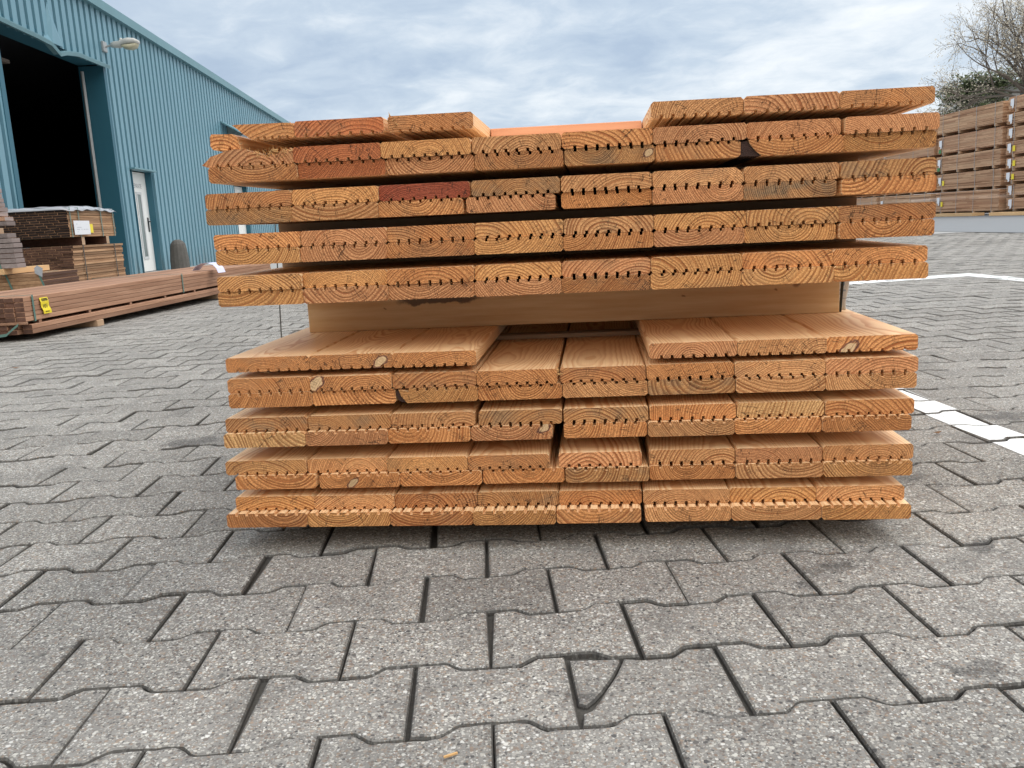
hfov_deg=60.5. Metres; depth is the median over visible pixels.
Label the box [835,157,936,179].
deck board
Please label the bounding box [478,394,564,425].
deck board
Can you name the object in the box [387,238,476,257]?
deck board
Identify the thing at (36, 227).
timber pack
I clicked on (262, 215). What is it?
deck board
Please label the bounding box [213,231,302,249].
deck board
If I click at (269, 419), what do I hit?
deck board
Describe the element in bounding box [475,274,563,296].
deck board
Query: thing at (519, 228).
deck board
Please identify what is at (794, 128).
deck board
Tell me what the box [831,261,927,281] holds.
deck board
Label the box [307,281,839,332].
spacer beam
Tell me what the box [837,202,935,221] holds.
deck board
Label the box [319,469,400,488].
deck board
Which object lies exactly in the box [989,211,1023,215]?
loose beam
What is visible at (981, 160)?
timber pack
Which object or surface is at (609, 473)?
deck board
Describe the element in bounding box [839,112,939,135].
deck board
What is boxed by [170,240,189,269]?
bollard
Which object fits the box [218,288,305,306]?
deck board
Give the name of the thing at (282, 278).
deck board
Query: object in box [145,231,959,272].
ground
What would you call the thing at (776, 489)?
deck board
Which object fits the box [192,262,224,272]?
plastic sheet
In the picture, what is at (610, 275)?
sawn fibres
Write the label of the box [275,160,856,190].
stacking lath
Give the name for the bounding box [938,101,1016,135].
timber pack
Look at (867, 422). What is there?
deck board
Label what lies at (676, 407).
deck board
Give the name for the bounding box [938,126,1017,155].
timber pack
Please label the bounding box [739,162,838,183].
deck board
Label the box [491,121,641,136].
cross batten
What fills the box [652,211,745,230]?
deck board
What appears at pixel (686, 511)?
deck board
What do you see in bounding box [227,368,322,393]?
deck board
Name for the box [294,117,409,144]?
deck board
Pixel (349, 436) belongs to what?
deck board
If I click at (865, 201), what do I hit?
timber pack
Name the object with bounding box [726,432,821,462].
deck board
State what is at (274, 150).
wood splinters
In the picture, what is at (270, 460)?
deck board
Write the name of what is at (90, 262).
timber pack
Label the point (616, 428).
deck board
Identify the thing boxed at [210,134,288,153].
board offcut
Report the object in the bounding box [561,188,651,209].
deck board
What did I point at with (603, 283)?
deck board
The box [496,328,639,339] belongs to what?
stacking lath
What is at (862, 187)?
deck board
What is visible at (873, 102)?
deck board
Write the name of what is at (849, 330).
deck board
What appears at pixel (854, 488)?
deck board
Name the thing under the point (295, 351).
deck board
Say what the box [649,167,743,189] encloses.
deck board
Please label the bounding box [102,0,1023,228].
sky
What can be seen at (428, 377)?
deck board
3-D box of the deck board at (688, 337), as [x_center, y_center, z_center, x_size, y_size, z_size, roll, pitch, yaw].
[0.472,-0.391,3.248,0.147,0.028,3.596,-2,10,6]
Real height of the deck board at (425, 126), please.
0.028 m
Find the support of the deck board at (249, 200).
on the deck board at (262, 215)
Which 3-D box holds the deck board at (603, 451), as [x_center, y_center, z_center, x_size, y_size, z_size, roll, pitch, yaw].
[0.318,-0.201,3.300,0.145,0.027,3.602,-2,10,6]
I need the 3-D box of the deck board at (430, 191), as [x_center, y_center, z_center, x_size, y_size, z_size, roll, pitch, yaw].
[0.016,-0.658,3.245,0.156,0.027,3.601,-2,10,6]
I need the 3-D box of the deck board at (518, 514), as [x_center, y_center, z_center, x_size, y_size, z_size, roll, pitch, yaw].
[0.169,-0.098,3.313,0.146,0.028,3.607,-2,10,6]
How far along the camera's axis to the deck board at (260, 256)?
1.53 m
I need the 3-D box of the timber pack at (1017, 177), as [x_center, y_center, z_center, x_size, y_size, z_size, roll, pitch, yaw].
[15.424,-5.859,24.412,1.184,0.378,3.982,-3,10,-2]
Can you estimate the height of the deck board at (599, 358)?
0.026 m
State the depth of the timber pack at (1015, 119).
25.65 m
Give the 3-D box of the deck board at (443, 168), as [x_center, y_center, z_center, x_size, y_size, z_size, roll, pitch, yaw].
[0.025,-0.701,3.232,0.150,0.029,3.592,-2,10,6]
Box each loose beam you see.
[935,212,984,216]
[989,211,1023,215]
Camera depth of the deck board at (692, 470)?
1.53 m
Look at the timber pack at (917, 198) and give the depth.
32.07 m
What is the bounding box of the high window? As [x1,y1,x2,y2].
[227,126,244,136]
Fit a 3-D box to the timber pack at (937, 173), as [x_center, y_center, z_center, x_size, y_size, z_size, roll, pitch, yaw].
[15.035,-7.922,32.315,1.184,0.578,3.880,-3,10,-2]
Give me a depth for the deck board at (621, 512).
1.54 m
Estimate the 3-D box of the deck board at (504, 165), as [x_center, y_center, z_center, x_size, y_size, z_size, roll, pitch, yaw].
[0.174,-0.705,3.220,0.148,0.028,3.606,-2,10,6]
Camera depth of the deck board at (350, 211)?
1.50 m
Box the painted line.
[849,273,1023,454]
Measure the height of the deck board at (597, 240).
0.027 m
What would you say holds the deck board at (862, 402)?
on the deck board at (867, 422)
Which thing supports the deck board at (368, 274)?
on the deck board at (356, 293)
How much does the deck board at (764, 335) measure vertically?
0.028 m
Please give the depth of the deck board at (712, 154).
1.43 m
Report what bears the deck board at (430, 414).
on the deck board at (432, 433)
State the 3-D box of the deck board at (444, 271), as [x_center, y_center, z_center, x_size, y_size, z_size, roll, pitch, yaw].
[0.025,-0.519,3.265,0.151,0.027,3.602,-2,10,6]
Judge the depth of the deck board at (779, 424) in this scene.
1.50 m
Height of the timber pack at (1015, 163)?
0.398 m
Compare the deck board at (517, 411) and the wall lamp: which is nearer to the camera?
the deck board at (517, 411)
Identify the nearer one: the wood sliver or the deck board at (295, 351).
the wood sliver
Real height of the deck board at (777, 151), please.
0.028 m
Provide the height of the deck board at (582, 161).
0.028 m
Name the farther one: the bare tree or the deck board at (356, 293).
the bare tree
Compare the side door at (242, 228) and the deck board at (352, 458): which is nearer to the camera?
the deck board at (352, 458)
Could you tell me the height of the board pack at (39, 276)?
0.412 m
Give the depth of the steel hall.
18.08 m
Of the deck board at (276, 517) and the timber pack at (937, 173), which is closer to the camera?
the deck board at (276, 517)
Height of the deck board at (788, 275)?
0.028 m
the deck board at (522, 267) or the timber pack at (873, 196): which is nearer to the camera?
the deck board at (522, 267)
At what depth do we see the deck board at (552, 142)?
1.45 m
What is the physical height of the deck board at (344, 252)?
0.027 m
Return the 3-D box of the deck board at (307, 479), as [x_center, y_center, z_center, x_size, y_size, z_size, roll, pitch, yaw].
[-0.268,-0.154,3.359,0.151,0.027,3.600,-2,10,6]
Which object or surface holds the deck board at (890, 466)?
on the deck board at (854, 488)
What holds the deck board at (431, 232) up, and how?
on the deck board at (453, 247)
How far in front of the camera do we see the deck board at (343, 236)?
1.51 m
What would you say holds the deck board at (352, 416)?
on the deck board at (349, 436)
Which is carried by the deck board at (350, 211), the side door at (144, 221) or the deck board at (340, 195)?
the deck board at (340, 195)
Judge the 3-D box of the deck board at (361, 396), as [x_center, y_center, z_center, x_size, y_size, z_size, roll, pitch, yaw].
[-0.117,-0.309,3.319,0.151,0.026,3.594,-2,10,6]
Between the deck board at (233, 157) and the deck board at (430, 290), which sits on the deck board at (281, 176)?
the deck board at (233, 157)
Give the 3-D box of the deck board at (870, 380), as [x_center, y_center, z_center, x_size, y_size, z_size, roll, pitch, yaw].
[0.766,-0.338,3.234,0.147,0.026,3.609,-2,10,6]
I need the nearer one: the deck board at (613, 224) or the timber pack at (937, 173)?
the deck board at (613, 224)
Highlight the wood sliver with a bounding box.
[443,752,457,757]
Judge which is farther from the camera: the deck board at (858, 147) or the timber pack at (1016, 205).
the timber pack at (1016, 205)
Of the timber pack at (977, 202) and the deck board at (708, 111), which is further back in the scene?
the timber pack at (977, 202)
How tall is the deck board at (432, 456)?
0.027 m
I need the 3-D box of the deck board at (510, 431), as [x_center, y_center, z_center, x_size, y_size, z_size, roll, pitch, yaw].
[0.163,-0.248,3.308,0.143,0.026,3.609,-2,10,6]
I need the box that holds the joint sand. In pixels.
[6,233,959,767]
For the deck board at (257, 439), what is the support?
on the deck board at (270, 460)
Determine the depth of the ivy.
45.48 m
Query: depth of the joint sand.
1.18 m
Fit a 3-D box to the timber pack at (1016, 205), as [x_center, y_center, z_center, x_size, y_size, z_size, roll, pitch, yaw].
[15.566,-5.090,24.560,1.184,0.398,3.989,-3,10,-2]
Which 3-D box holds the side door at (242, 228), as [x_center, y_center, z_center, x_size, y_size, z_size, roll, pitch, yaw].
[-7.596,-4.498,24.410,0.040,1.960,1.300,-3,10,-2]
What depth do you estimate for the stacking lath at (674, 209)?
1.76 m
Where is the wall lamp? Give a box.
[101,38,139,52]
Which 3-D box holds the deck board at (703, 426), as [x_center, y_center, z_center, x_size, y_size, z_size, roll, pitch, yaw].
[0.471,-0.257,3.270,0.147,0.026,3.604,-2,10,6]
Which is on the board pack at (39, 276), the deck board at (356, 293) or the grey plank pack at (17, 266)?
the grey plank pack at (17, 266)
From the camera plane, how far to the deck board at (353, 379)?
1.55 m
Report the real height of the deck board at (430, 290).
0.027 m
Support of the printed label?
attached to the spacer beam at (650, 303)
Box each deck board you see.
[202,148,297,167]
[205,190,294,209]
[206,206,335,225]
[208,163,348,189]
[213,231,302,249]
[216,246,304,265]
[217,264,349,291]
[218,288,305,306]
[223,428,309,447]
[225,327,359,372]
[225,404,324,432]
[225,444,323,474]
[226,507,311,527]
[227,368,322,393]
[228,390,312,407]
[233,123,322,147]
[235,471,321,489]
[235,484,321,510]
[291,186,382,205]
[292,202,419,220]
[293,143,386,162]
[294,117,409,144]
[298,159,425,185]
[300,227,388,245]
[300,242,389,261]
[303,261,420,287]
[303,284,389,303]
[305,426,391,445]
[307,441,399,472]
[308,399,403,429]
[308,506,394,526]
[309,328,429,369]
[310,365,404,391]
[312,387,399,405]
[314,484,401,509]
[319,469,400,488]
[378,198,483,216]
[379,181,473,201]
[380,138,475,158]
[386,154,497,182]
[386,258,493,284]
[386,439,475,471]
[387,112,490,140]
[387,223,475,242]
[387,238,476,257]
[388,423,471,443]
[389,280,476,299]
[390,504,475,525]
[391,398,485,427]
[392,325,506,367]
[392,325,512,388]
[395,481,482,507]
[396,384,478,402]
[400,467,482,485]
[466,193,567,213]
[468,423,556,469]
[471,176,563,197]
[471,418,554,440]
[472,133,563,154]
[473,502,556,524]
[474,149,570,178]
[474,233,565,254]
[475,219,564,238]
[475,254,567,280]
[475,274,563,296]
[476,323,569,385]
[478,323,570,400]
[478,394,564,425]
[478,482,559,505]
[483,415,565,483]
[556,501,640,523]
[559,422,641,467]
[559,474,641,504]
[560,320,645,382]
[561,172,651,194]
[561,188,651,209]
[562,128,652,151]
[562,251,650,276]
[562,271,649,292]
[563,215,653,234]
[563,230,653,250]
[563,378,647,397]
[563,395,647,422]
[564,145,654,174]
[564,418,646,437]
[565,436,648,482]
[630,320,733,379]
[635,317,736,358]
[640,248,741,272]
[640,476,729,503]
[641,97,742,129]
[642,184,742,206]
[642,436,734,479]
[642,497,730,521]
[643,140,740,170]
[644,432,734,464]
[645,393,735,420]
[646,375,734,394]
[646,414,734,436]
[648,269,740,289]
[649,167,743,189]
[651,123,746,146]
[651,227,744,246]
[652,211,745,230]
[708,315,826,355]
[713,135,843,167]
[714,179,836,203]
[717,244,832,268]
[724,476,815,502]
[725,352,824,377]
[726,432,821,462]
[727,390,823,417]
[728,499,820,520]
[729,91,838,123]
[732,413,821,433]
[733,373,824,392]
[733,458,822,478]
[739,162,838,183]
[739,265,833,285]
[740,118,840,141]
[743,223,835,242]
[745,206,838,226]
[782,309,917,352]
[792,240,927,264]
[794,174,936,199]
[800,130,936,162]
[806,429,913,460]
[807,475,903,500]
[810,388,913,415]
[813,349,917,374]
[814,86,934,118]
[815,497,910,519]
[819,412,911,431]
[820,456,912,476]
[823,370,916,389]
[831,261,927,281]
[834,219,934,238]
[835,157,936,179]
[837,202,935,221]
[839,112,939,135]
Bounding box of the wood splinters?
[247,147,291,158]
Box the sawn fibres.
[214,89,922,525]
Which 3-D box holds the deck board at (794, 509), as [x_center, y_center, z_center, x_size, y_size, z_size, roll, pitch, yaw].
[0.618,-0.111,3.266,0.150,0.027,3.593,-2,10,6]
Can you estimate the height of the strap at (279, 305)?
0.290 m
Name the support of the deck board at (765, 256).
on the deck board at (788, 275)
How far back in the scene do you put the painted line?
2.31 m
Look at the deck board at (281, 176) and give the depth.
1.50 m
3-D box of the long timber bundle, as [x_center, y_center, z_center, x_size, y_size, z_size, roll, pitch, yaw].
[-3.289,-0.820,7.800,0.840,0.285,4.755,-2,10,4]
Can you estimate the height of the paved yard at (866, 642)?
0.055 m
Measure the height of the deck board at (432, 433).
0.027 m
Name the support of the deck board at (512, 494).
on the deck board at (518, 514)
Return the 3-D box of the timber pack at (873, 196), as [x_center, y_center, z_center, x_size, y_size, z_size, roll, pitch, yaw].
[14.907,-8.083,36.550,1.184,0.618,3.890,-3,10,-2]
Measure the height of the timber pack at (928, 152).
0.658 m
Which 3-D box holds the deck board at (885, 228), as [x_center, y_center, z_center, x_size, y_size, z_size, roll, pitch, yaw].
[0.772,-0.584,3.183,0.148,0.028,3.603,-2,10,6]
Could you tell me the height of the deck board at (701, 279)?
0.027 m
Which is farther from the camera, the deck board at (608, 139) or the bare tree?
the bare tree
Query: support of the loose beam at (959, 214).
on the asphalt road
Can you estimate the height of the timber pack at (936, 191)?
0.618 m
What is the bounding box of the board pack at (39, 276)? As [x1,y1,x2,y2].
[0,266,78,290]
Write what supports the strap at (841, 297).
attached to the spacer beam at (650, 303)
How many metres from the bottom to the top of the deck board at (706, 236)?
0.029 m
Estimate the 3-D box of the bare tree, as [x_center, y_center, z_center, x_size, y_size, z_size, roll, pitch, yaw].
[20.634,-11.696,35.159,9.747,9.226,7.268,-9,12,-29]
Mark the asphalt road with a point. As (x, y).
(986, 222)
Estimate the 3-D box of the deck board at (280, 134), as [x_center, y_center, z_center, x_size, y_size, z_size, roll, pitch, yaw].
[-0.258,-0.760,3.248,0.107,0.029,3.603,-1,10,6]
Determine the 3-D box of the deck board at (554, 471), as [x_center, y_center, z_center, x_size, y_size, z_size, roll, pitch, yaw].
[0.186,-0.169,3.315,0.145,0.027,3.595,-2,10,6]
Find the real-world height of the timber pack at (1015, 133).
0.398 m
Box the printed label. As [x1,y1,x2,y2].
[839,281,849,309]
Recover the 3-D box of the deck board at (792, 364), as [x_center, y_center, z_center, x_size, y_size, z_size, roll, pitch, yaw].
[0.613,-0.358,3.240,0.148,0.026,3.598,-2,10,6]
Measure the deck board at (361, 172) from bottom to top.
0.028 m
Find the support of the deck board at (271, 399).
on the deck board at (269, 419)
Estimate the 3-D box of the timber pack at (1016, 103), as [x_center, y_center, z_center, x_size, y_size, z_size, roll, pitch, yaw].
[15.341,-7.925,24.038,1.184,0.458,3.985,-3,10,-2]
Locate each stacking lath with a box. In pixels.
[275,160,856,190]
[278,197,856,231]
[282,239,855,266]
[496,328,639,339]
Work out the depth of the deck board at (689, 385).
1.50 m
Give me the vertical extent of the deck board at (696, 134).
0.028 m
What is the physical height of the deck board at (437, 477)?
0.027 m
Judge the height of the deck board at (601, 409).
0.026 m
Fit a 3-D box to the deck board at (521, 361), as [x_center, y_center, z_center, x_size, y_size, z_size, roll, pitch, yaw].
[0.172,-0.343,3.280,0.140,0.026,3.592,-2,10,6]
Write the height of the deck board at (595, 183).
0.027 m
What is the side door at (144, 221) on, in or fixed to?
in the steel hall
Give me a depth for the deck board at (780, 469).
1.51 m
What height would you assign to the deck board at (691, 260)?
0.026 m
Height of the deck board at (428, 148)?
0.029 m
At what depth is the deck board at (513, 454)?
1.56 m
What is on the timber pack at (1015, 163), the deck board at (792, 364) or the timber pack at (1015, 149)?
the timber pack at (1015, 149)
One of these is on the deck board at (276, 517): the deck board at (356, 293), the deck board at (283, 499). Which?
the deck board at (283, 499)
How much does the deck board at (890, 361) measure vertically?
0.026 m
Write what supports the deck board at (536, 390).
on the deck board at (517, 411)
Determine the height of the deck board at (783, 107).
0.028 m
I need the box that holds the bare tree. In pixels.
[917,0,1023,114]
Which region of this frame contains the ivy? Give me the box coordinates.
[935,66,1022,199]
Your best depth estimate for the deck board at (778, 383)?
1.48 m
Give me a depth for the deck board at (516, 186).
1.46 m
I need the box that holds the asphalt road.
[930,213,1023,232]
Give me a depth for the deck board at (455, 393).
1.54 m
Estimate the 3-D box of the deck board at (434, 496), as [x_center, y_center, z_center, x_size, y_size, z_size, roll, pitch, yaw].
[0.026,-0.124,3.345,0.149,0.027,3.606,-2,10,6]
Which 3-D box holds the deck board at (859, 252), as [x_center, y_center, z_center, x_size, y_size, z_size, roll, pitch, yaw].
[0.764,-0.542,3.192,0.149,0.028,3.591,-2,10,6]
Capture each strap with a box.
[274,224,281,337]
[839,282,843,311]
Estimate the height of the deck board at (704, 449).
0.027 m
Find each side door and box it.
[132,172,155,271]
[234,186,246,233]
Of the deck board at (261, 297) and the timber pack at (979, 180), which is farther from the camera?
the timber pack at (979, 180)
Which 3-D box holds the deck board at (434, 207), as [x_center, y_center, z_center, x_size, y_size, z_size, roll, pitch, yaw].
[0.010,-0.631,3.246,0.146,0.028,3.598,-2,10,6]
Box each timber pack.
[0,206,115,248]
[2,243,125,280]
[853,197,898,205]
[857,195,900,197]
[880,193,948,213]
[883,139,944,159]
[884,175,942,195]
[934,158,953,174]
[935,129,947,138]
[935,188,1023,213]
[936,148,1013,173]
[937,168,1023,191]
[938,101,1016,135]
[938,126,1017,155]
[1004,171,1023,183]
[1006,140,1023,156]
[1006,156,1023,170]
[1006,184,1023,197]
[1006,198,1023,210]
[1007,111,1023,126]
[1007,125,1023,140]
[1008,94,1023,111]
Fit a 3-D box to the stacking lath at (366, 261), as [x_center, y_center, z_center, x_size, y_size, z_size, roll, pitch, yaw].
[0.099,-0.273,1.797,1.160,0.017,0.046,-2,11,6]
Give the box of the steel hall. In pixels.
[0,0,336,274]
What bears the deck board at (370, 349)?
on the deck board at (353, 379)
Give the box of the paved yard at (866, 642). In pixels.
[0,232,1023,767]
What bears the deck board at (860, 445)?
on the deck board at (890, 466)
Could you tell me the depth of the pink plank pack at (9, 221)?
8.31 m
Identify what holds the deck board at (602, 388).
on the deck board at (601, 409)
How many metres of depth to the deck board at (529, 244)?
1.48 m
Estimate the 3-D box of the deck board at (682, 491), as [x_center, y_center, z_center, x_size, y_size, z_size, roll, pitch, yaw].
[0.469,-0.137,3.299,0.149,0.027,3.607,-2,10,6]
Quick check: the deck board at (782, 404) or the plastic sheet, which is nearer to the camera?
the deck board at (782, 404)
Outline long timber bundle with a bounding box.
[0,264,270,337]
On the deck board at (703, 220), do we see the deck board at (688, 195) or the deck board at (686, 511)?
the deck board at (688, 195)
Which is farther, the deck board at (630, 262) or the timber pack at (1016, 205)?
the timber pack at (1016, 205)
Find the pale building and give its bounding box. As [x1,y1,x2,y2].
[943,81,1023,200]
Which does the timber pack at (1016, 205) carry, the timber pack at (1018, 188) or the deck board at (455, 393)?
the timber pack at (1018, 188)
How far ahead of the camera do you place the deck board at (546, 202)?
1.47 m
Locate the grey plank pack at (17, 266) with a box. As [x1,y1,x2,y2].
[0,233,49,274]
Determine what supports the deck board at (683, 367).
on the deck board at (689, 385)
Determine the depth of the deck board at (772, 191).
1.43 m
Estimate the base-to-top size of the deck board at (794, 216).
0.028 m
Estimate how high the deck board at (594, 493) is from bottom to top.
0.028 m
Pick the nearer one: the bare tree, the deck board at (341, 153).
the deck board at (341, 153)
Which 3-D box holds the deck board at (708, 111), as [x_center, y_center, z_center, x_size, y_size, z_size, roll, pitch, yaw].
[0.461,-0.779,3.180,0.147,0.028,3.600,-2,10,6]
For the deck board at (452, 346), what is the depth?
1.58 m
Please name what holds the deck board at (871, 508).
on the bottom bearer
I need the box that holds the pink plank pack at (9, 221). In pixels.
[0,189,14,233]
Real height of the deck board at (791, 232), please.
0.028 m

